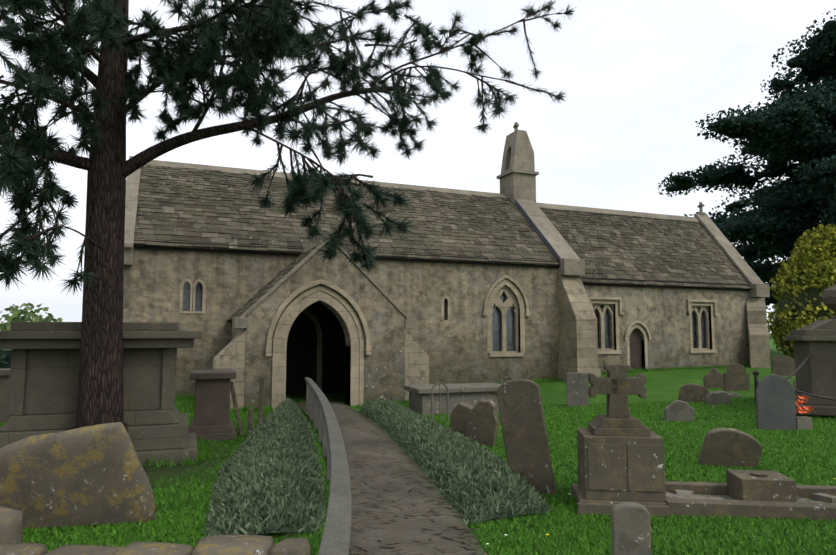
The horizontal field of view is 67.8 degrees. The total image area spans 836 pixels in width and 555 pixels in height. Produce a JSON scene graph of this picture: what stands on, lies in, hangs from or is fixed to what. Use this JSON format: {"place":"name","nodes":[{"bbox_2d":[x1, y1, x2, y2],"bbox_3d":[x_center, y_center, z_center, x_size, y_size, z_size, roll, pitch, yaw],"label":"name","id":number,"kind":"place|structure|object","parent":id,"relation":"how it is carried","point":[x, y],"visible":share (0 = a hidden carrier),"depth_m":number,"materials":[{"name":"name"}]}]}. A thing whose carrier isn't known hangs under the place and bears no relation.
{"place":"outdoors","nodes":[
{"label":"outdoors","id":0,"kind":"place"},
{"bbox_2d":[0,303,62,330],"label":"tree leaves","id":1,"kind":"object","parent":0,"point":[16,313],"depth_m":108.07,"materials":[{"name":"green plant"}]},
{"bbox_2d":[286,302,345,394],"bbox_3d":[-3.109,1.554,16.610,2.760,3.100,0.001,2,-5,-22],"label":"doorway","id":2,"kind":"structure","parent":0,"point":[301,358],"depth_m":16.73,"materials":[{"name":"black"}]},
{"bbox_2d":[295,401,484,554],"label":"concrete path","id":3,"kind":"structure","parent":0,"point":[408,533],"depth_m":5.89,"materials":[{"name":"grey concrete"}]},
{"bbox_2d":[305,377,351,554],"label":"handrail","id":4,"kind":"object","parent":3,"relation":"on","point":[335,539],"visible":1,"depth_m":4.21,"materials":[{"name":"grey stone"}]},
{"bbox_2d":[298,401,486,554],"bbox_3d":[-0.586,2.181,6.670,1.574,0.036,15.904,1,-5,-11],"label":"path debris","id":5,"kind":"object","parent":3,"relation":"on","point":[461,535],"visible":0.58,"depth_m":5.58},
{"bbox_2d":[0,0,835,332],"label":"sky","id":6,"kind":"structure","parent":0,"point":[636,77],"materials":[{"name":"white"}]},
{"bbox_2d":[2,334,835,554],"bbox_3d":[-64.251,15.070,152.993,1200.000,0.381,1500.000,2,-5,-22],"label":"ground grass","id":7,"kind":"structure","parent":0,"point":[662,385],"depth_m":7.74,"materials":[{"name":"green plant"}]},
{"bbox_2d":[0,349,10,368],"bbox_3d":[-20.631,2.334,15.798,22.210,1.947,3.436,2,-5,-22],"label":"shrub","id":8,"kind":"object","parent":7,"relation":"on","point":[3,355],"depth_m":18.55,"materials":[{"name":"green plant"}]},
{"bbox_2d":[0,368,11,421],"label":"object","id":9,"kind":"structure","parent":7,"relation":"on","point":[4,386],"depth_m":11.39,"materials":[{"name":"stone"}]},
{"bbox_2d":[0,422,154,543],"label":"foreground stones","id":10,"kind":"object","parent":7,"relation":"on","point":[92,475],"visible":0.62,"depth_m":5.22,"materials":[{"name":"grey stone"}]},
{"bbox_2d":[0,322,202,466],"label":"chest tomb","id":11,"kind":"object","parent":7,"relation":"on","point":[44,377],"visible":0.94,"depth_m":7.75,"materials":[{"name":"stone"}]},
{"bbox_2d":[0,535,310,554],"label":"stone wall","id":12,"kind":"structure","parent":7,"relation":"on","point":[237,545],"depth_m":4.41,"materials":[{"name":"grey stone"}]},
{"bbox_2d":[188,369,235,441],"bbox_3d":[-3.290,2.032,9.932,0.720,1.060,0.900,2,-5,-19],"label":"tomb","id":13,"kind":"object","parent":7,"relation":"on","point":[211,421],"visible":0.85,"depth_m":9.59,"materials":[{"name":"stone"}]},
{"bbox_2d":[218,418,317,534],"bbox_3d":[-2.034,2.300,8.812,1.121,0.312,8.035,1,-5,-12],"label":"lavender","id":14,"kind":"object","parent":7,"relation":"on","point":[283,529],"depth_m":5.14,"materials":[{"name":"green plant"}]},
{"bbox_2d":[201,397,326,536],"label":"lavender shoots","id":15,"kind":"object","parent":14,"relation":"on","point":[283,433],"visible":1,"depth_m":5.96,"materials":[{"name":"green plant"}]},
{"bbox_2d":[0,0,556,433],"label":"pine trunk and limbs","id":16,"kind":"object","parent":7,"relation":"on","point":[108,167],"visible":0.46,"depth_m":7.38,"materials":[{"name":"brown plant"}]},
{"bbox_2d":[0,0,575,295],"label":"pine needles","id":17,"kind":"object","parent":16,"relation":"attached to","point":[161,61],"visible":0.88,"depth_m":7.24,"materials":[{"name":"green plant"}]},
{"bbox_2d":[231,245,404,408],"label":"porch walls","id":18,"kind":"structure","parent":7,"relation":"on","point":[384,370],"depth_m":14.12,"materials":[{"name":"beige stone"}]},
{"bbox_2d":[123,248,558,397],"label":"nave walls","id":19,"kind":"structure","parent":7,"relation":"on","point":[454,348],"depth_m":17.93,"materials":[{"name":"beige stone"}]},
{"bbox_2d":[134,164,751,321],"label":"roof slates","id":20,"kind":"object","parent":19,"relation":"on","point":[189,205],"visible":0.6,"depth_m":19.50,"materials":[{"name":"grey stone"}]},
{"bbox_2d":[134,240,749,290],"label":"eave boards","id":21,"kind":"object","parent":20,"relation":"on","point":[298,254],"visible":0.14,"depth_m":18.33,"materials":[{"name":"black"}]},
{"bbox_2d":[124,156,769,328],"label":"copings","id":22,"kind":"object","parent":20,"relation":"on","point":[572,263],"visible":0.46,"depth_m":20.45,"materials":[{"name":"beige stone"}]},
{"bbox_2d":[515,199,559,262],"bbox_3d":[3.924,-1.848,21.366,0.025,3.080,3.150,2,-5,-22],"label":"lead flashing","id":23,"kind":"object","parent":22,"relation":"attached to","point":[539,232],"visible":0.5,"depth_m":21.02,"materials":[{"name":"grey metal"}]},
{"bbox_2d":[496,122,704,214],"bbox_3d":[7.673,-3.946,24.812,9.710,3.450,1.160,2,-5,-22],"label":"bellcote stonework","id":24,"kind":"object","parent":22,"relation":"on","point":[517,184],"visible":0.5,"depth_m":22.70,"materials":[{"name":"beige stone"}]},
{"bbox_2d":[501,130,534,173],"bbox_3d":[3.701,-4.619,23.231,0.920,1.550,0.920,2,-5,-22],"label":"bellcote","id":25,"kind":"object","parent":24,"relation":"on","point":[518,153],"visible":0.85,"depth_m":22.89,"materials":[{"name":"beige stone"}]},
{"bbox_2d":[491,285,518,352],"bbox_3d":[2.631,1.270,19.171,1.000,2.080,0.100,2,-5,-22],"label":"tracery window","id":26,"kind":"structure","parent":19,"relation":"attached to","point":[505,305],"depth_m":19.16,"materials":[{"name":"beige stone"}]},
{"bbox_2d":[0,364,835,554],"bbox_3d":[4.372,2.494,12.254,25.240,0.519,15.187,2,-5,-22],"label":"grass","id":27,"kind":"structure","parent":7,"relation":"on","point":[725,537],"depth_m":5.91,"materials":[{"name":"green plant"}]},
{"bbox_2d":[431,382,448,421],"bbox_3d":[0.401,2.280,11.377,0.355,0.727,0.040,2,-5,-22],"label":"metal hoop","id":28,"kind":"object","parent":7,"relation":"on","point":[439,383],"visible":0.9,"depth_m":11.37,"materials":[{"name":"grey metal"}]},
{"bbox_2d":[179,275,718,409],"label":"dressed stone trim","id":29,"kind":"structure","parent":7,"relation":"on","point":[295,308],"depth_m":14.08,"materials":[{"name":"beige stone"}]},
{"bbox_2d":[182,282,705,350],"bbox_3d":[2.404,1.287,19.369,18.429,2.080,0.461,2,-6,-25],"label":"window glass","id":30,"kind":"object","parent":29,"relation":"attached to","point":[496,332],"depth_m":19.29,"materials":[{"name":"black glass"}]},
{"bbox_2d":[403,382,500,414],"bbox_3d":[0.845,2.563,13.129,2.100,0.560,1.060,2,-5,-18],"label":"chest tomb","id":31,"kind":"object","parent":7,"relation":"on","point":[473,394],"visible":0.65,"depth_m":12.68,"materials":[{"name":"grey stone"}]},
{"bbox_2d":[369,405,541,524],"bbox_3d":[0.119,2.339,9.203,1.057,0.296,7.732,1,-5,-12],"label":"lavender","id":32,"kind":"object","parent":7,"relation":"on","point":[496,515],"depth_m":5.63,"materials":[{"name":"green plant"}]},
{"bbox_2d":[358,398,551,525],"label":"lavender shoots","id":33,"kind":"object","parent":32,"relation":"on","point":[465,460],"visible":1,"depth_m":6.73,"materials":[{"name":"green plant"}]},
{"bbox_2d":[213,270,769,409],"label":"buttresses","id":34,"kind":"structure","parent":7,"relation":"on","point":[577,336],"depth_m":19.05,"materials":[{"name":"stone"}]},
{"bbox_2d":[230,355,794,494],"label":"gravestones","id":35,"kind":"object","parent":7,"relation":"on","point":[524,432],"visible":0.81,"depth_m":7.45,"materials":[{"name":"grey stone"}]},
{"bbox_2d":[584,285,749,373],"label":"chancel walls","id":36,"kind":"structure","parent":7,"relation":"on","point":[661,314],"depth_m":22.34,"materials":[{"name":"beige stone"}]},
{"bbox_2d":[593,304,613,349],"bbox_3d":[6.287,1.684,21.296,0.940,1.570,0.100,2,-5,-22],"label":"chancel tracery","id":37,"kind":"object","parent":36,"relation":"attached to","point":[601,312],"visible":0.79,"depth_m":21.30,"materials":[{"name":"beige stone"}]},
{"bbox_2d":[629,329,641,369],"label":"doors","id":38,"kind":"structure","parent":36,"relation":"attached to","point":[635,350],"depth_m":21.77,"materials":[{"name":"brown wood"}]},
{"bbox_2d":[692,306,709,349],"bbox_3d":[10.356,1.848,22.963,0.940,1.600,0.100,2,-5,-22],"label":"chancel tracery","id":39,"kind":"object","parent":36,"relation":"attached to","point":[699,311],"visible":0.71,"depth_m":22.97,"materials":[{"name":"beige stone"}]},
{"bbox_2d":[566,373,795,554],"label":"gravestones","id":40,"kind":"object","parent":7,"relation":"on","point":[630,529],"visible":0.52,"depth_m":4.24,"materials":[{"name":"grey stone"}]},
{"bbox_2d":[571,364,835,520],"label":"cross monument","id":41,"kind":"object","parent":7,"relation":"on","point":[620,454],"visible":0.94,"depth_m":5.73,"materials":[{"name":"grey stone"}]},
{"bbox_2d":[658,8,835,312],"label":"dark cedar","id":42,"kind":"object","parent":7,"relation":"on","point":[784,192],"depth_m":33.79,"materials":[{"name":"green plant"}]},
{"bbox_2d":[665,489,835,502],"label":"grave gravel","id":43,"kind":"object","parent":7,"relation":"on","point":[816,497],"visible":0.27,"depth_m":5.92,"materials":[{"name":"grey gravel"}]},
{"bbox_2d":[712,126,835,285],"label":"tree","id":44,"kind":"object","parent":7,"relation":"on","point":[748,205],"depth_m":47.68,"materials":[{"name":"green plant"}]},
{"bbox_2d":[756,374,795,429],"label":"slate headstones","id":45,"kind":"object","parent":7,"relation":"on","point":[775,403],"visible":0.85,"depth_m":10.39,"materials":[{"name":"grey stone"}]},
{"bbox_2d":[752,354,835,402],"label":"chain fence","id":46,"kind":"object","parent":7,"relation":"on","point":[755,373],"visible":0.4,"depth_m":11.71,"materials":[{"name":"grey metal"}]},
{"bbox_2d":[767,224,835,358],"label":"bush","id":47,"kind":"object","parent":7,"relation":"on","point":[806,255],"depth_m":27.34,"materials":[{"name":"plant"}]},
{"bbox_2d":[796,416,811,429],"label":"stone block","id":48,"kind":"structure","parent":7,"relation":"on","point":[803,422],"depth_m":10.35,"materials":[{"name":"grey stone"}]},
{"bbox_2d":[795,395,814,412],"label":"flowers","id":49,"kind":"object","parent":48,"relation":"in","point":[804,407],"visible":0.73,"depth_m":10.46,"materials":[{"name":"orange plant"}]},
{"bbox_2d":[785,280,835,415],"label":"urn monument","id":50,"kind":"object","parent":7,"relation":"on","point":[815,374],"visible":0.88,"depth_m":11.80,"materials":[{"name":"stone"}]}
]}

